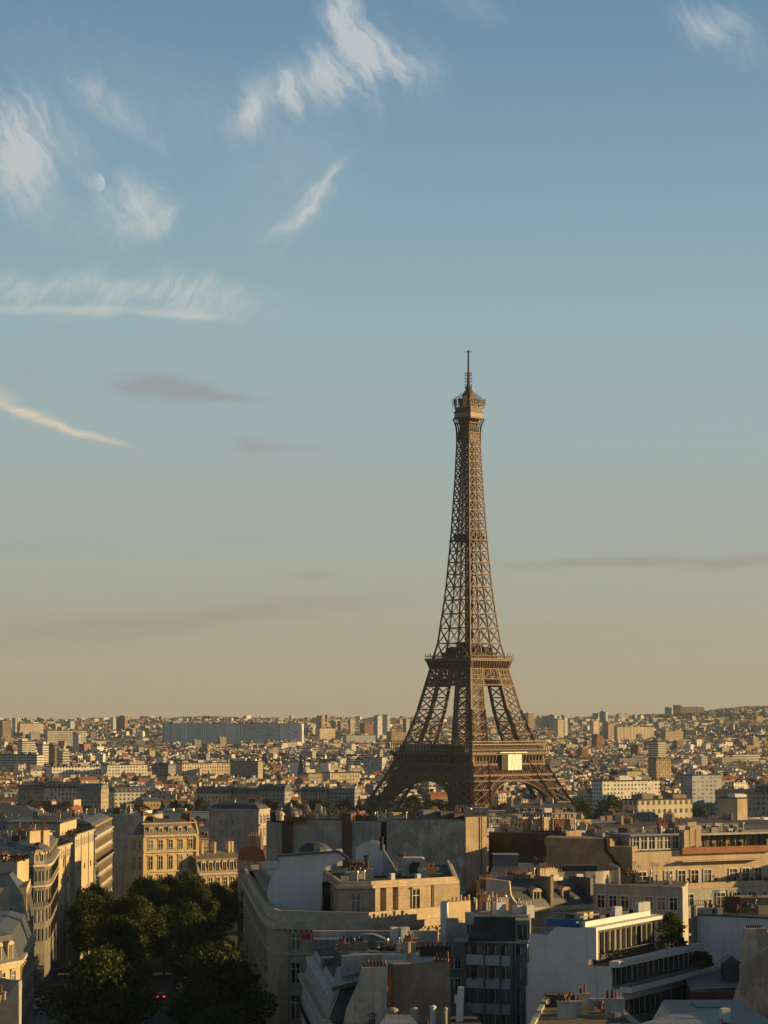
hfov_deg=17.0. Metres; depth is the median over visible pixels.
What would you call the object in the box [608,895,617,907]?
window
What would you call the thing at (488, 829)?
apartment building
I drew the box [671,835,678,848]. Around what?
window
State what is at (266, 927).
window
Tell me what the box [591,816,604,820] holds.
apartment building
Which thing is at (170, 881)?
plane tree
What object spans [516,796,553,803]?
apartment building
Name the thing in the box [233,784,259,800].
apartment building
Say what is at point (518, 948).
window
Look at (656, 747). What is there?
tower block
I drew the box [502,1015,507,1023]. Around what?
window
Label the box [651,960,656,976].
window
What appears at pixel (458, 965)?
window
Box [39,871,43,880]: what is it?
window
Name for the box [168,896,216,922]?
plane tree
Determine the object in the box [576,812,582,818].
apartment building
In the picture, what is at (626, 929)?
window
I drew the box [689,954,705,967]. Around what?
terrace shrub
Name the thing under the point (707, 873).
window
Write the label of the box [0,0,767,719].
sky
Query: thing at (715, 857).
terraced building
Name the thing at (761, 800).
apartment building
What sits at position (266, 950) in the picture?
window
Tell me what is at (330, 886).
window
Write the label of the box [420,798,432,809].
park tree
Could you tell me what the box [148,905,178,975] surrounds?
plane tree
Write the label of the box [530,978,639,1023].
building
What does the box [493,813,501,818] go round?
apartment building
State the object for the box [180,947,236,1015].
plane tree
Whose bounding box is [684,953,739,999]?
building
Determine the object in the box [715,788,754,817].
apartment building
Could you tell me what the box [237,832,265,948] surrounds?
apartment building
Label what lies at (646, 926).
window
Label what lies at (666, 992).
window
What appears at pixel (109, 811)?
apartment building
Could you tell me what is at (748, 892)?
window
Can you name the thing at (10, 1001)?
slate roofed house
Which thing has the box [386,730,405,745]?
apartment block
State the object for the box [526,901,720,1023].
stepped building
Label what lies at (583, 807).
park tree
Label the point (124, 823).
grey house
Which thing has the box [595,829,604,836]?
apartment building
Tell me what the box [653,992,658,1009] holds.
window
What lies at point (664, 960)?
window
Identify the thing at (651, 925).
window
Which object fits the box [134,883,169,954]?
plane tree
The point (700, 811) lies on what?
park tree
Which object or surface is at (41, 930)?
window
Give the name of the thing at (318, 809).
apartment building
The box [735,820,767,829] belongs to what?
apartment building
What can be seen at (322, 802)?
park tree
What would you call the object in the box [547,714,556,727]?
apartment block
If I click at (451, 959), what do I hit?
window
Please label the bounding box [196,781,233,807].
apartment building
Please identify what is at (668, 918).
terrace shrub
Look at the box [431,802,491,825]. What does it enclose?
apartment building
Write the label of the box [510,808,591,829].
apartment building
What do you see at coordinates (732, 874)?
window
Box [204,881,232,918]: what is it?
plane tree
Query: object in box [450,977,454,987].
window
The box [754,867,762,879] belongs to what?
window
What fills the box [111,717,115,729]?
tower block
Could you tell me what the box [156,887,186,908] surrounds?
plane tree
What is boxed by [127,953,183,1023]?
road
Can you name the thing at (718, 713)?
distant trees
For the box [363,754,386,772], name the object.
apartment block
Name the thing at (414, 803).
park tree
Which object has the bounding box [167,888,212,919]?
plane tree
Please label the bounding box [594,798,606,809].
park tree
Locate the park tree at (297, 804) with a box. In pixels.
[286,799,303,811]
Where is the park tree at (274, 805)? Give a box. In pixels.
[269,801,280,808]
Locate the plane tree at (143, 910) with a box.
[113,894,170,958]
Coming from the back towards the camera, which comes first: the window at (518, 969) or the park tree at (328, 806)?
the park tree at (328, 806)
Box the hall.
[0,805,53,829]
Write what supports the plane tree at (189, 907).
on the ground
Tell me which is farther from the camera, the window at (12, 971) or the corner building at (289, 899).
the corner building at (289, 899)
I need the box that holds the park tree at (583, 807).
[575,799,594,815]
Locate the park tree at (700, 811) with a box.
[692,805,710,817]
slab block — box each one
[162,722,303,744]
[343,733,374,742]
[614,725,653,739]
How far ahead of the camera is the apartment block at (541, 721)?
6479.48 m
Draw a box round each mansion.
[130,810,198,888]
[191,839,238,931]
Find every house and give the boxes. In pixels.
[0,826,60,996]
[0,850,34,927]
[0,910,36,1023]
[0,978,21,1023]
[106,805,162,900]
[208,793,270,853]
[290,762,298,776]
[320,762,330,771]
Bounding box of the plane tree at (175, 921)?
[162,910,205,959]
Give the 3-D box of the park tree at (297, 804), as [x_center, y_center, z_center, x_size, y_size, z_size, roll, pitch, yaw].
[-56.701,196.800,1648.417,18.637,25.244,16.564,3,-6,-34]
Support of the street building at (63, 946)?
on the ground
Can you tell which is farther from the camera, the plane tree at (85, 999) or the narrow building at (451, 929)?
the plane tree at (85, 999)
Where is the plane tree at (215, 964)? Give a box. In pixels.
[161,933,278,1023]
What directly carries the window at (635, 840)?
in the terraced building at (715, 857)
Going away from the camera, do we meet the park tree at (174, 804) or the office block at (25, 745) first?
the park tree at (174, 804)
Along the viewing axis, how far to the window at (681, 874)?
481.88 m
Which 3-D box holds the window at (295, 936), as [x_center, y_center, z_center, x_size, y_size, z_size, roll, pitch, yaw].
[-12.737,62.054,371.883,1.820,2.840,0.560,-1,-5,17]
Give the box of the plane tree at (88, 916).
[72,893,99,950]
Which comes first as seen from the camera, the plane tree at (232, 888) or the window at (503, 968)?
the window at (503, 968)
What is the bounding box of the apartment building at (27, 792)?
[18,780,46,804]
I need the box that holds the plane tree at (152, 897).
[130,886,168,964]
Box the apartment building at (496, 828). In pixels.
[487,820,498,830]
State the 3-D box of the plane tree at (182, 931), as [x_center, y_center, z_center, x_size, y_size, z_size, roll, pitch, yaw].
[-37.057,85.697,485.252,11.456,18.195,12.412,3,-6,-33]
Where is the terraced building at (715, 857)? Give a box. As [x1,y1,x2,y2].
[545,814,767,943]
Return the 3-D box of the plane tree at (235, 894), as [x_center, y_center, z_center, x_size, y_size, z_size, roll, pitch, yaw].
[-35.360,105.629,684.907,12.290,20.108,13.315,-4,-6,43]
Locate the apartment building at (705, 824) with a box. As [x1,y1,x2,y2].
[659,810,738,831]
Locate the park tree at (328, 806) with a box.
[322,802,335,815]
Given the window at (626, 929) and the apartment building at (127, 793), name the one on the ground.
the apartment building at (127, 793)
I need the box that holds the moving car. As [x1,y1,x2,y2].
[156,992,164,999]
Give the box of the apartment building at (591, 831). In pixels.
[581,825,608,836]
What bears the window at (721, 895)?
in the terraced building at (715, 857)
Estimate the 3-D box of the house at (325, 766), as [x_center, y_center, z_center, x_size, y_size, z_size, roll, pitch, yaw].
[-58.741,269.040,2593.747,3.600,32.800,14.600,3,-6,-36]
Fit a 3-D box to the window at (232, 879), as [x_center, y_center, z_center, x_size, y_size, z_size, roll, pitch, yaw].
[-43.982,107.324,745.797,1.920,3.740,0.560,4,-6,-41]
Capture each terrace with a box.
[46,763,100,777]
[101,761,147,776]
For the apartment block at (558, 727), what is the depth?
5382.91 m
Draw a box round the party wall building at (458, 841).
[266,803,505,913]
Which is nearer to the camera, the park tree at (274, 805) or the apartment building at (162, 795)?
the park tree at (274, 805)
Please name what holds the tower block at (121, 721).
on the ground
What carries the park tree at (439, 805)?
on the ground
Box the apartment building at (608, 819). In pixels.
[591,816,614,823]
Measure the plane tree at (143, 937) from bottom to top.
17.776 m
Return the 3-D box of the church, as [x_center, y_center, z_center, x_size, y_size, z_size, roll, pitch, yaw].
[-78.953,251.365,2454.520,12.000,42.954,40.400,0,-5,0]
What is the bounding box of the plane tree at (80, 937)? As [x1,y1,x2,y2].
[64,889,109,956]
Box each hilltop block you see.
[665,707,672,714]
[673,705,680,713]
[681,706,703,712]
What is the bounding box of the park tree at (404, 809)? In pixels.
[396,807,412,814]
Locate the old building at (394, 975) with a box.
[298,927,481,1023]
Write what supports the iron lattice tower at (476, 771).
on the ground
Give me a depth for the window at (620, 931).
307.65 m
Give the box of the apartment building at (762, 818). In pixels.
[748,816,767,819]
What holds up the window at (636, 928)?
in the stepped building at (630, 960)
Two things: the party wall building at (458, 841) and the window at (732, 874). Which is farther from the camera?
the party wall building at (458, 841)
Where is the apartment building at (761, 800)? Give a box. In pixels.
[755,784,767,817]
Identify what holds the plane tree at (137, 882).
on the ground
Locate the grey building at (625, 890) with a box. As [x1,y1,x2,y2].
[558,861,688,947]
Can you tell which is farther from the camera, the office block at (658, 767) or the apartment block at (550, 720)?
the apartment block at (550, 720)
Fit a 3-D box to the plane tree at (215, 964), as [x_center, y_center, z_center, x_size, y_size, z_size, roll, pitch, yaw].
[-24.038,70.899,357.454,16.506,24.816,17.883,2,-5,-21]
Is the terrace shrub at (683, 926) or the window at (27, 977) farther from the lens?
the window at (27, 977)
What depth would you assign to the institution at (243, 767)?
2469.01 m
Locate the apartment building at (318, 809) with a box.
[270,803,323,815]
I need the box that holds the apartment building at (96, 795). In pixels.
[76,780,108,810]
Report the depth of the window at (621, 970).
299.86 m
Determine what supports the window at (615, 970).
in the stepped building at (630, 960)
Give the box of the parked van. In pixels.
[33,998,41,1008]
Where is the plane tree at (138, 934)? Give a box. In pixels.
[92,914,148,950]
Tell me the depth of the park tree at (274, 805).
1676.20 m
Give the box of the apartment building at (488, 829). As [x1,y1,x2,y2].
[487,828,493,850]
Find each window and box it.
[0,970,7,977]
[10,968,17,979]
[20,965,22,979]
[23,960,25,978]
[24,1005,26,1023]
[26,955,28,973]
[27,977,29,995]
[28,997,30,1015]
[30,948,32,966]
[31,969,33,987]
[32,989,34,1006]
[35,871,39,881]
[35,890,39,902]
[35,910,39,921]
[35,929,39,941]
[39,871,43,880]
[39,890,43,902]
[39,909,43,921]
[40,929,43,940]
[137,855,141,869]
[138,839,141,850]
[148,839,153,849]
[148,855,153,869]
[158,839,163,849]
[158,855,163,869]
[168,839,172,849]
[168,854,173,868]
[178,838,183,848]
[178,854,183,868]
[187,854,192,868]
[188,838,193,848]
[215,876,220,884]
[222,876,227,888]
[230,875,235,886]
[261,941,263,964]
[265,949,267,972]
[266,927,267,942]
[289,931,301,950]
[289,960,301,983]
[289,993,301,1020]
[302,991,303,1007]
[305,998,306,1013]
[307,1001,308,1017]
[309,1004,310,1020]
[329,885,331,908]
[332,887,335,910]
[350,892,361,911]
[411,886,421,908]
[437,927,439,944]
[450,958,454,969]
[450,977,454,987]
[453,958,461,969]
[453,977,461,991]
[466,944,471,953]
[466,965,471,978]
[466,988,471,1001]
[467,925,472,933]
[472,944,480,953]
[472,965,480,978]
[472,988,480,1002]
[486,989,489,1002]
[486,1014,490,1023]
[490,945,498,954]
[490,966,497,979]
[490,989,497,1002]
[491,1014,497,1023]
[501,945,507,954]
[501,966,505,980]
[501,989,508,1003]
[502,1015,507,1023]
[516,946,523,955]
[516,967,522,980]
[516,990,523,1004]
[516,1015,520,1023]
[518,925,527,938]
[596,894,605,907]
[598,932,601,955]
[602,931,607,954]
[607,930,612,952]
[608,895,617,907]
[613,929,617,951]
[613,968,618,985]
[618,928,623,950]
[619,967,624,984]
[620,895,629,908]
[623,927,628,948]
[624,966,629,983]
[625,999,631,1015]
[629,926,633,947]
[630,964,634,981]
[632,837,639,849]
[632,895,641,908]
[632,998,636,1015]
[634,925,638,947]
[635,963,640,980]
[637,996,642,1013]
[639,871,646,879]
[639,924,643,946]
[640,836,647,849]
[641,962,645,979]
[643,995,647,1012]
[644,896,653,909]
[644,923,648,944]
[646,961,650,977]
[648,836,655,849]
[648,994,653,1010]
[649,922,653,942]
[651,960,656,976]
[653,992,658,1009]
[656,836,663,849]
[656,958,661,974]
[657,896,665,910]
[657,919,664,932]
[659,991,663,1006]
[662,957,666,974]
[663,836,670,848]
[664,870,672,880]
[664,990,668,999]
[667,956,671,972]
[668,988,673,999]
[669,897,677,910]
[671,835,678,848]
[672,955,676,971]
[674,987,679,999]
[677,870,685,880]
[677,954,681,970]
[679,986,684,999]
[682,953,686,969]
[687,952,690,968]
[688,893,693,905]
[688,918,690,931]
[690,869,698,882]
[703,869,711,881]
[704,836,711,846]
[717,835,725,846]
[717,892,725,903]
[729,868,737,880]
[731,835,739,845]
[741,867,749,880]
[745,835,752,845]
[747,891,756,894]
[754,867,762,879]
[758,834,766,844]
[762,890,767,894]
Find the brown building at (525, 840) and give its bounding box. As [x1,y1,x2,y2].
[489,812,580,874]
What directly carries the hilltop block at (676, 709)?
on the ground
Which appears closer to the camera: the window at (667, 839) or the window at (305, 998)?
the window at (305, 998)
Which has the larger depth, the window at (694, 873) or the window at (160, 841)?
the window at (160, 841)
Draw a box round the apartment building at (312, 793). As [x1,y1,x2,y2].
[301,783,332,808]
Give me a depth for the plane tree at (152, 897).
587.61 m
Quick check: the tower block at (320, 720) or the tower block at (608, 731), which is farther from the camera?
the tower block at (320, 720)
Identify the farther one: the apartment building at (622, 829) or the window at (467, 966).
the apartment building at (622, 829)
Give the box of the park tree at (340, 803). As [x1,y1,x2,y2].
[336,798,351,809]
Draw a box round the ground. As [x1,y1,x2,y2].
[33,932,242,1022]
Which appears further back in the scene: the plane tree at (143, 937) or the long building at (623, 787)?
the long building at (623, 787)
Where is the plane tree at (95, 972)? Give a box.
[26,938,163,1023]
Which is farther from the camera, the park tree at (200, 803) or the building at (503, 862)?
the park tree at (200, 803)
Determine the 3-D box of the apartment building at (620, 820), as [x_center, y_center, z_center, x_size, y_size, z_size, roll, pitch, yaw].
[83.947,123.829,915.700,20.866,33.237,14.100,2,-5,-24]
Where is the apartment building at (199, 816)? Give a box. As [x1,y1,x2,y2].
[162,808,208,825]
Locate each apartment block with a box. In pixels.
[17,722,43,733]
[156,753,165,763]
[316,726,334,739]
[331,721,335,728]
[337,721,342,730]
[346,756,360,765]
[360,723,372,734]
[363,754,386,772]
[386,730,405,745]
[536,715,546,728]
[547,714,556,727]
[554,718,563,737]
[590,719,598,733]
[591,734,603,748]
[630,745,639,754]
[661,729,682,740]
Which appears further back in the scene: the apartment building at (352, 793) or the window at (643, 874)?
the apartment building at (352, 793)
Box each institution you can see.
[152,761,175,775]
[176,759,229,779]
[230,758,262,778]
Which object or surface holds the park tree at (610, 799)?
on the ground
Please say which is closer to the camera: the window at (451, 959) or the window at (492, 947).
the window at (492, 947)
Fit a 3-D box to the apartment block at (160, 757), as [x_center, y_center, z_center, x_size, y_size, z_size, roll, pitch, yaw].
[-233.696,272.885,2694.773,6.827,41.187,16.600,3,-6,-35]
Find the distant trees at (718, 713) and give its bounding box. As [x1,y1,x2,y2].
[47,706,767,813]
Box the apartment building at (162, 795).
[144,788,176,800]
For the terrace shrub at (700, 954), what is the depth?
320.96 m
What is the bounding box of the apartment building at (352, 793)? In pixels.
[328,786,360,809]
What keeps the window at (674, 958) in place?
in the stepped building at (630, 960)
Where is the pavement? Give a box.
[33,958,83,1023]
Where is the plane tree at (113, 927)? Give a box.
[89,914,149,967]
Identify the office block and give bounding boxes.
[0,752,43,770]
[18,739,35,753]
[44,729,85,745]
[56,748,69,763]
[647,757,670,778]
[680,770,721,816]
[726,751,758,761]
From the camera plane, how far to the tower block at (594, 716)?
6780.66 m
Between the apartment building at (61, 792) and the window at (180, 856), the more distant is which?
the apartment building at (61, 792)
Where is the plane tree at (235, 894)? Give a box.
[229,878,237,920]
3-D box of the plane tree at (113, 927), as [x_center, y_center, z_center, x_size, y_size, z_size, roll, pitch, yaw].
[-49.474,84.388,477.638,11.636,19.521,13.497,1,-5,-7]
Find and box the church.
[297,754,302,776]
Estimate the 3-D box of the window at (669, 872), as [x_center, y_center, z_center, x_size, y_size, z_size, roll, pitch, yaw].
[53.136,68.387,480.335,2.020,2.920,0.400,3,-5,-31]
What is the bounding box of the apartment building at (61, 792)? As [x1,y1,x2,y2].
[44,777,79,803]
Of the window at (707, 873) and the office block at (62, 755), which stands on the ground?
the office block at (62, 755)
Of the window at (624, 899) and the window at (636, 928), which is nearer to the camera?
the window at (636, 928)
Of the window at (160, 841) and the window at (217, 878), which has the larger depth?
the window at (217, 878)
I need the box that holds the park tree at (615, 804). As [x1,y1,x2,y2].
[607,800,622,811]
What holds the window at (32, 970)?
in the dormered house at (18, 939)
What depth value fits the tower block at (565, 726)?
5586.83 m
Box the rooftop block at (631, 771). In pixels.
[617,767,641,775]
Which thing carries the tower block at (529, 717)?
on the ground
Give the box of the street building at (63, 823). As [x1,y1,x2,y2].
[3,805,95,962]
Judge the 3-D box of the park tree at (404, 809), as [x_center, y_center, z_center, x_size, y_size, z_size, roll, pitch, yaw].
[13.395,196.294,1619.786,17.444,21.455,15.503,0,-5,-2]
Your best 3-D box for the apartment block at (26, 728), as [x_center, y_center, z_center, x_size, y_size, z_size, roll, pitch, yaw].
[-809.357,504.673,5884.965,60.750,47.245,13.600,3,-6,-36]
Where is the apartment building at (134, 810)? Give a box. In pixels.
[132,807,151,812]
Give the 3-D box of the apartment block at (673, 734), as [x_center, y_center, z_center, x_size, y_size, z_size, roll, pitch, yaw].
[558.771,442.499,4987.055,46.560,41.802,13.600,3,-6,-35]
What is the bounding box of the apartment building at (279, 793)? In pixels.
[259,779,291,804]
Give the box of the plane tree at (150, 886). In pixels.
[132,881,165,949]
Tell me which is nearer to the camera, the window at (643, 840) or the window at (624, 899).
the window at (624, 899)
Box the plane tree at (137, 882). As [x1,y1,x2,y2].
[126,875,164,897]
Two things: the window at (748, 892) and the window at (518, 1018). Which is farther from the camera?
the window at (748, 892)
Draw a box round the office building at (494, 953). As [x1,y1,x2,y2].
[448,885,533,1023]
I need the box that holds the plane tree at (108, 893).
[90,881,114,899]
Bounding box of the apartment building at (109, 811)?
[100,808,133,813]
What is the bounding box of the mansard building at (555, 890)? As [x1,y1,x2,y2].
[462,857,594,933]
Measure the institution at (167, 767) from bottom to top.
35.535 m
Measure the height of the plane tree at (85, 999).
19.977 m
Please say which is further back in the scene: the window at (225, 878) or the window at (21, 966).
the window at (225, 878)
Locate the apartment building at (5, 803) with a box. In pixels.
[0,800,12,804]
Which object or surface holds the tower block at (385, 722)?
on the ground
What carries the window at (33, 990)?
in the dormered house at (18, 939)
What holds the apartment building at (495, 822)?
on the ground
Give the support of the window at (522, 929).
in the office building at (494, 953)
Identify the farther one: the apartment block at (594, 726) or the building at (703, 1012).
the apartment block at (594, 726)
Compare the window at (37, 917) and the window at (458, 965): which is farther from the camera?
the window at (37, 917)
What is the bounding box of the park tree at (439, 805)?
[429,800,446,810]
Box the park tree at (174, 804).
[166,800,183,810]
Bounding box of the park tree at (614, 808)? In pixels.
[601,806,621,813]
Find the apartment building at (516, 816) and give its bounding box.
[504,810,534,818]
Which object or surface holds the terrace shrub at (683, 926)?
on the stepped building at (630, 960)
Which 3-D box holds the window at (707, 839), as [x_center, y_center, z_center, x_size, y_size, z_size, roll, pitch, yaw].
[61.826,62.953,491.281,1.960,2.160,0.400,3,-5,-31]
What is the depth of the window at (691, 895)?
478.65 m
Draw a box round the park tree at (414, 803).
[405,794,425,815]
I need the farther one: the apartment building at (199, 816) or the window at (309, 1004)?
the apartment building at (199, 816)
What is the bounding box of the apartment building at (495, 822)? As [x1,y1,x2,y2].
[492,817,510,826]
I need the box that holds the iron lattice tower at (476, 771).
[360,350,575,816]
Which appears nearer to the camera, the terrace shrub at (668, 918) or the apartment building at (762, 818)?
the terrace shrub at (668, 918)
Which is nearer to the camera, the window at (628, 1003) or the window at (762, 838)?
the window at (628, 1003)
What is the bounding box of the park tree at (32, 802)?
[26,800,37,804]
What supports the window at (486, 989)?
in the office building at (494, 953)
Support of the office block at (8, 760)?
on the ground
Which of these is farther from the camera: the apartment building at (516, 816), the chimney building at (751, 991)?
the apartment building at (516, 816)
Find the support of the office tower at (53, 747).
on the ground
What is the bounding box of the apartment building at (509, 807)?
[501,796,575,818]
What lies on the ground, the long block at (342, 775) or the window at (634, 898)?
the long block at (342, 775)
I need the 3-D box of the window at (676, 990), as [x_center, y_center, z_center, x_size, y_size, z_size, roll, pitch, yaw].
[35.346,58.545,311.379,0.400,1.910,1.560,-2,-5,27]
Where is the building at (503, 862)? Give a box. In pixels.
[490,853,542,877]
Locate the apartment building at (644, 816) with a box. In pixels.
[603,808,659,821]
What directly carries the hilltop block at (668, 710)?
on the ground
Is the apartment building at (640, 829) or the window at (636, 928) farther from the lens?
the apartment building at (640, 829)
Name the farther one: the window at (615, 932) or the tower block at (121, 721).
the tower block at (121, 721)
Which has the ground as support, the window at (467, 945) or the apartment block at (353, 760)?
the apartment block at (353, 760)
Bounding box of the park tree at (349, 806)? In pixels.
[343,803,356,811]
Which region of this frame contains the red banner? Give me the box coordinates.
[302,933,310,939]
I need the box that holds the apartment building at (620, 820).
[585,813,652,832]
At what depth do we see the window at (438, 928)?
380.08 m
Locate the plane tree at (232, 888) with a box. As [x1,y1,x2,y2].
[224,877,237,913]
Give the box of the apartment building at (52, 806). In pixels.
[27,797,82,813]
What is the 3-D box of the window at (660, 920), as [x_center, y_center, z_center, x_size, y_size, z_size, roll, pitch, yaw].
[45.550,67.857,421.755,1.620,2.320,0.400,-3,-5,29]
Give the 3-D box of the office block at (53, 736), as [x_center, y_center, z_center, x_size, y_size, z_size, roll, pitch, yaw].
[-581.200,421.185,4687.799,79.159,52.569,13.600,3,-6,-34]
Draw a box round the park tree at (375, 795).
[359,794,377,812]
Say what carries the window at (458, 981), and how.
in the narrow building at (451, 929)
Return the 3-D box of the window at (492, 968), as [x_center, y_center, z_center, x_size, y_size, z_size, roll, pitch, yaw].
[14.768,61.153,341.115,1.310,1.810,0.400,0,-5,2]
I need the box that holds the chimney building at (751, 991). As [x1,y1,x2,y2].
[733,925,767,1018]
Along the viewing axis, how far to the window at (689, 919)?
473.37 m
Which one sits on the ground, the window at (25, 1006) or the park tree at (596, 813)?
the park tree at (596, 813)
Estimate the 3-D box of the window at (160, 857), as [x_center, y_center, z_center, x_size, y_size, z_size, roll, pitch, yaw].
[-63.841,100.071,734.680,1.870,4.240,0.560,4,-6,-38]
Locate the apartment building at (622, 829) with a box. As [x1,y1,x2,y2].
[618,824,629,832]
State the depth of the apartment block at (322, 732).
5180.55 m
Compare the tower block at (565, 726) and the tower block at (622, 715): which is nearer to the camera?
the tower block at (565, 726)
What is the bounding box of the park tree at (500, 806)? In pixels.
[495,802,505,813]
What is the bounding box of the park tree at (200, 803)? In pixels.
[194,797,209,809]
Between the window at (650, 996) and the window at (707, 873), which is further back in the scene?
the window at (707, 873)
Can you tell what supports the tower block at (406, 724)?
on the ground
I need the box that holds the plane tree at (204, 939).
[161,930,230,997]
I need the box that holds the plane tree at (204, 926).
[174,917,245,989]
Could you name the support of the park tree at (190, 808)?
on the ground
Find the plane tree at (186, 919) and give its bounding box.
[167,912,219,953]
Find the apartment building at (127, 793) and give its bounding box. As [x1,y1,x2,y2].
[108,782,149,807]
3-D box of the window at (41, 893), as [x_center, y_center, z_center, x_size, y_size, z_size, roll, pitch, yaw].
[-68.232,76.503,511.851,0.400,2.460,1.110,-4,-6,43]
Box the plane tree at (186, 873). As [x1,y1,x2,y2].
[175,870,201,889]
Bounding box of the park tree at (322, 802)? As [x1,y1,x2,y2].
[315,798,328,804]
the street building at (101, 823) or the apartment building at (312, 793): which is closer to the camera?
the street building at (101, 823)
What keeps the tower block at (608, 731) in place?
on the ground
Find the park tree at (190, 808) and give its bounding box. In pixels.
[187,805,198,810]
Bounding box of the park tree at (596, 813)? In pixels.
[587,808,604,818]
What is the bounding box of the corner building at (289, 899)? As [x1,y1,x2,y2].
[240,836,459,1023]
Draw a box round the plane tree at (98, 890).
[76,881,111,945]
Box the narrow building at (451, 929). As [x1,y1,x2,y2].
[440,901,473,991]
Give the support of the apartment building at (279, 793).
on the ground
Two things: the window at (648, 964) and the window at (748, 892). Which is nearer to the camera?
the window at (648, 964)
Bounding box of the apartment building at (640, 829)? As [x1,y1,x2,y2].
[636,826,645,831]
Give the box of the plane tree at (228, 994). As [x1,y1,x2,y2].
[179,982,252,1023]
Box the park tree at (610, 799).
[603,795,622,810]
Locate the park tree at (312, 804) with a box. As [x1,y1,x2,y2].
[308,799,321,810]
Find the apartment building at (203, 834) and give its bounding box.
[198,817,208,850]
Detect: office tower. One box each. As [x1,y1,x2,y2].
[37,742,49,762]
[48,743,57,763]
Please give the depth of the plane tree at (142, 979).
428.76 m
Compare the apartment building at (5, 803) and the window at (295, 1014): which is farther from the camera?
the apartment building at (5, 803)
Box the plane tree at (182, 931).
[164,918,199,982]
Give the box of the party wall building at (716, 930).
[691,890,767,968]
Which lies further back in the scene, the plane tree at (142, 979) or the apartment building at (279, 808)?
the apartment building at (279, 808)
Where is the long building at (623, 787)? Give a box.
[591,775,659,809]
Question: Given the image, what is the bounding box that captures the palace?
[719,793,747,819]
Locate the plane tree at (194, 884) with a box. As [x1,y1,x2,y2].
[169,874,219,922]
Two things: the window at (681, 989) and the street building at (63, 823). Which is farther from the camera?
the street building at (63, 823)
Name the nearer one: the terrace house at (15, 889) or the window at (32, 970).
the window at (32, 970)
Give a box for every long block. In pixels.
[300,769,321,782]
[322,769,359,785]
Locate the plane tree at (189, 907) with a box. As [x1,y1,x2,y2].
[161,900,209,954]
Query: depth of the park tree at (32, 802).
1743.52 m
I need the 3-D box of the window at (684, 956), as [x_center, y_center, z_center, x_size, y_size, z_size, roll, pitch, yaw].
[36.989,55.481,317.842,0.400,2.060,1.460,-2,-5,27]
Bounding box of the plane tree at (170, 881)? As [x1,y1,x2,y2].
[154,874,183,888]
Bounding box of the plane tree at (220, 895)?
[208,883,240,930]
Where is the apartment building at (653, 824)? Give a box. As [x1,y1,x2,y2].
[646,822,657,827]
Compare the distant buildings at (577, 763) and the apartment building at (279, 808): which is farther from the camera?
the distant buildings at (577, 763)
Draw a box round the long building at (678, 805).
[622,793,692,817]
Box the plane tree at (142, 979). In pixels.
[118,955,156,1014]
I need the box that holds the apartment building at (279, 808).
[270,805,301,819]
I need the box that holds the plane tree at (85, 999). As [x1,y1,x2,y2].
[60,974,137,1023]
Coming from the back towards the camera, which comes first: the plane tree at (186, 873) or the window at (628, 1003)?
the plane tree at (186, 873)
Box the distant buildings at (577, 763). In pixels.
[0,706,767,814]
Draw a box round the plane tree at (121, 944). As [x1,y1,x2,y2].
[102,933,153,980]
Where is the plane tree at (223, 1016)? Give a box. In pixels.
[180,998,249,1023]
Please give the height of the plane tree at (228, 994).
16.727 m
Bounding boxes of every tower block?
[0,719,10,736]
[12,718,16,736]
[66,721,73,729]
[72,732,80,752]
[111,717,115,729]
[116,715,127,730]
[316,715,324,727]
[349,719,353,733]
[373,715,381,737]
[382,714,389,734]
[403,719,409,732]
[524,712,533,728]
[563,718,567,734]
[592,713,597,719]
[599,711,607,722]
[603,723,613,739]
[616,713,627,718]
[648,739,665,757]
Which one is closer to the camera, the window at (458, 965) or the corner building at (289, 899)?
the window at (458, 965)
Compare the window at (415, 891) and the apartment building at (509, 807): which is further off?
the apartment building at (509, 807)
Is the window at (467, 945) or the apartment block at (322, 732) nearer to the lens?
the window at (467, 945)
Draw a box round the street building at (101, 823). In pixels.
[57,805,113,898]
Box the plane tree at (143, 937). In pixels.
[99,915,153,966]
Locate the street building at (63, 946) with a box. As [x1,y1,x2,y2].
[0,815,72,971]
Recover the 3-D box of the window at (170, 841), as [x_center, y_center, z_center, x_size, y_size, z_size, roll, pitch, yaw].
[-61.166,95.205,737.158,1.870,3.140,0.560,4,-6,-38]
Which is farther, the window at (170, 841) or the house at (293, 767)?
the house at (293, 767)
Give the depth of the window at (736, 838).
494.75 m
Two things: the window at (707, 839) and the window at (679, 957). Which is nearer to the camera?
the window at (679, 957)
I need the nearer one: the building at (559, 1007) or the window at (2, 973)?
the building at (559, 1007)
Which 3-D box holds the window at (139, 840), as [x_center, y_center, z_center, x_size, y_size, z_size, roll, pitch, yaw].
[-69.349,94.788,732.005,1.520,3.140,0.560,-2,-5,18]
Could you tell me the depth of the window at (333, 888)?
387.20 m
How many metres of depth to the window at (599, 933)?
301.99 m
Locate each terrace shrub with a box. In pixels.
[654,911,687,946]
[665,916,687,945]
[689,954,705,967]
[691,951,710,966]
[702,951,714,965]
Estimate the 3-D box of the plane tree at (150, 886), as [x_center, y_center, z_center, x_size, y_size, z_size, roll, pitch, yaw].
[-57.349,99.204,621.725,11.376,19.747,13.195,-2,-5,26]
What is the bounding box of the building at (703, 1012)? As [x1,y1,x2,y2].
[640,1000,767,1023]
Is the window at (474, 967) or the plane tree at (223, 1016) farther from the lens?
the window at (474, 967)
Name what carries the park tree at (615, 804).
on the ground
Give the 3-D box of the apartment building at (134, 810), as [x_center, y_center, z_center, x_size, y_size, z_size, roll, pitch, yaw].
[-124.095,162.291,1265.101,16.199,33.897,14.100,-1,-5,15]
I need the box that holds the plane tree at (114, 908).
[86,893,144,950]
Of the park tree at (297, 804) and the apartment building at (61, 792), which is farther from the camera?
the apartment building at (61, 792)

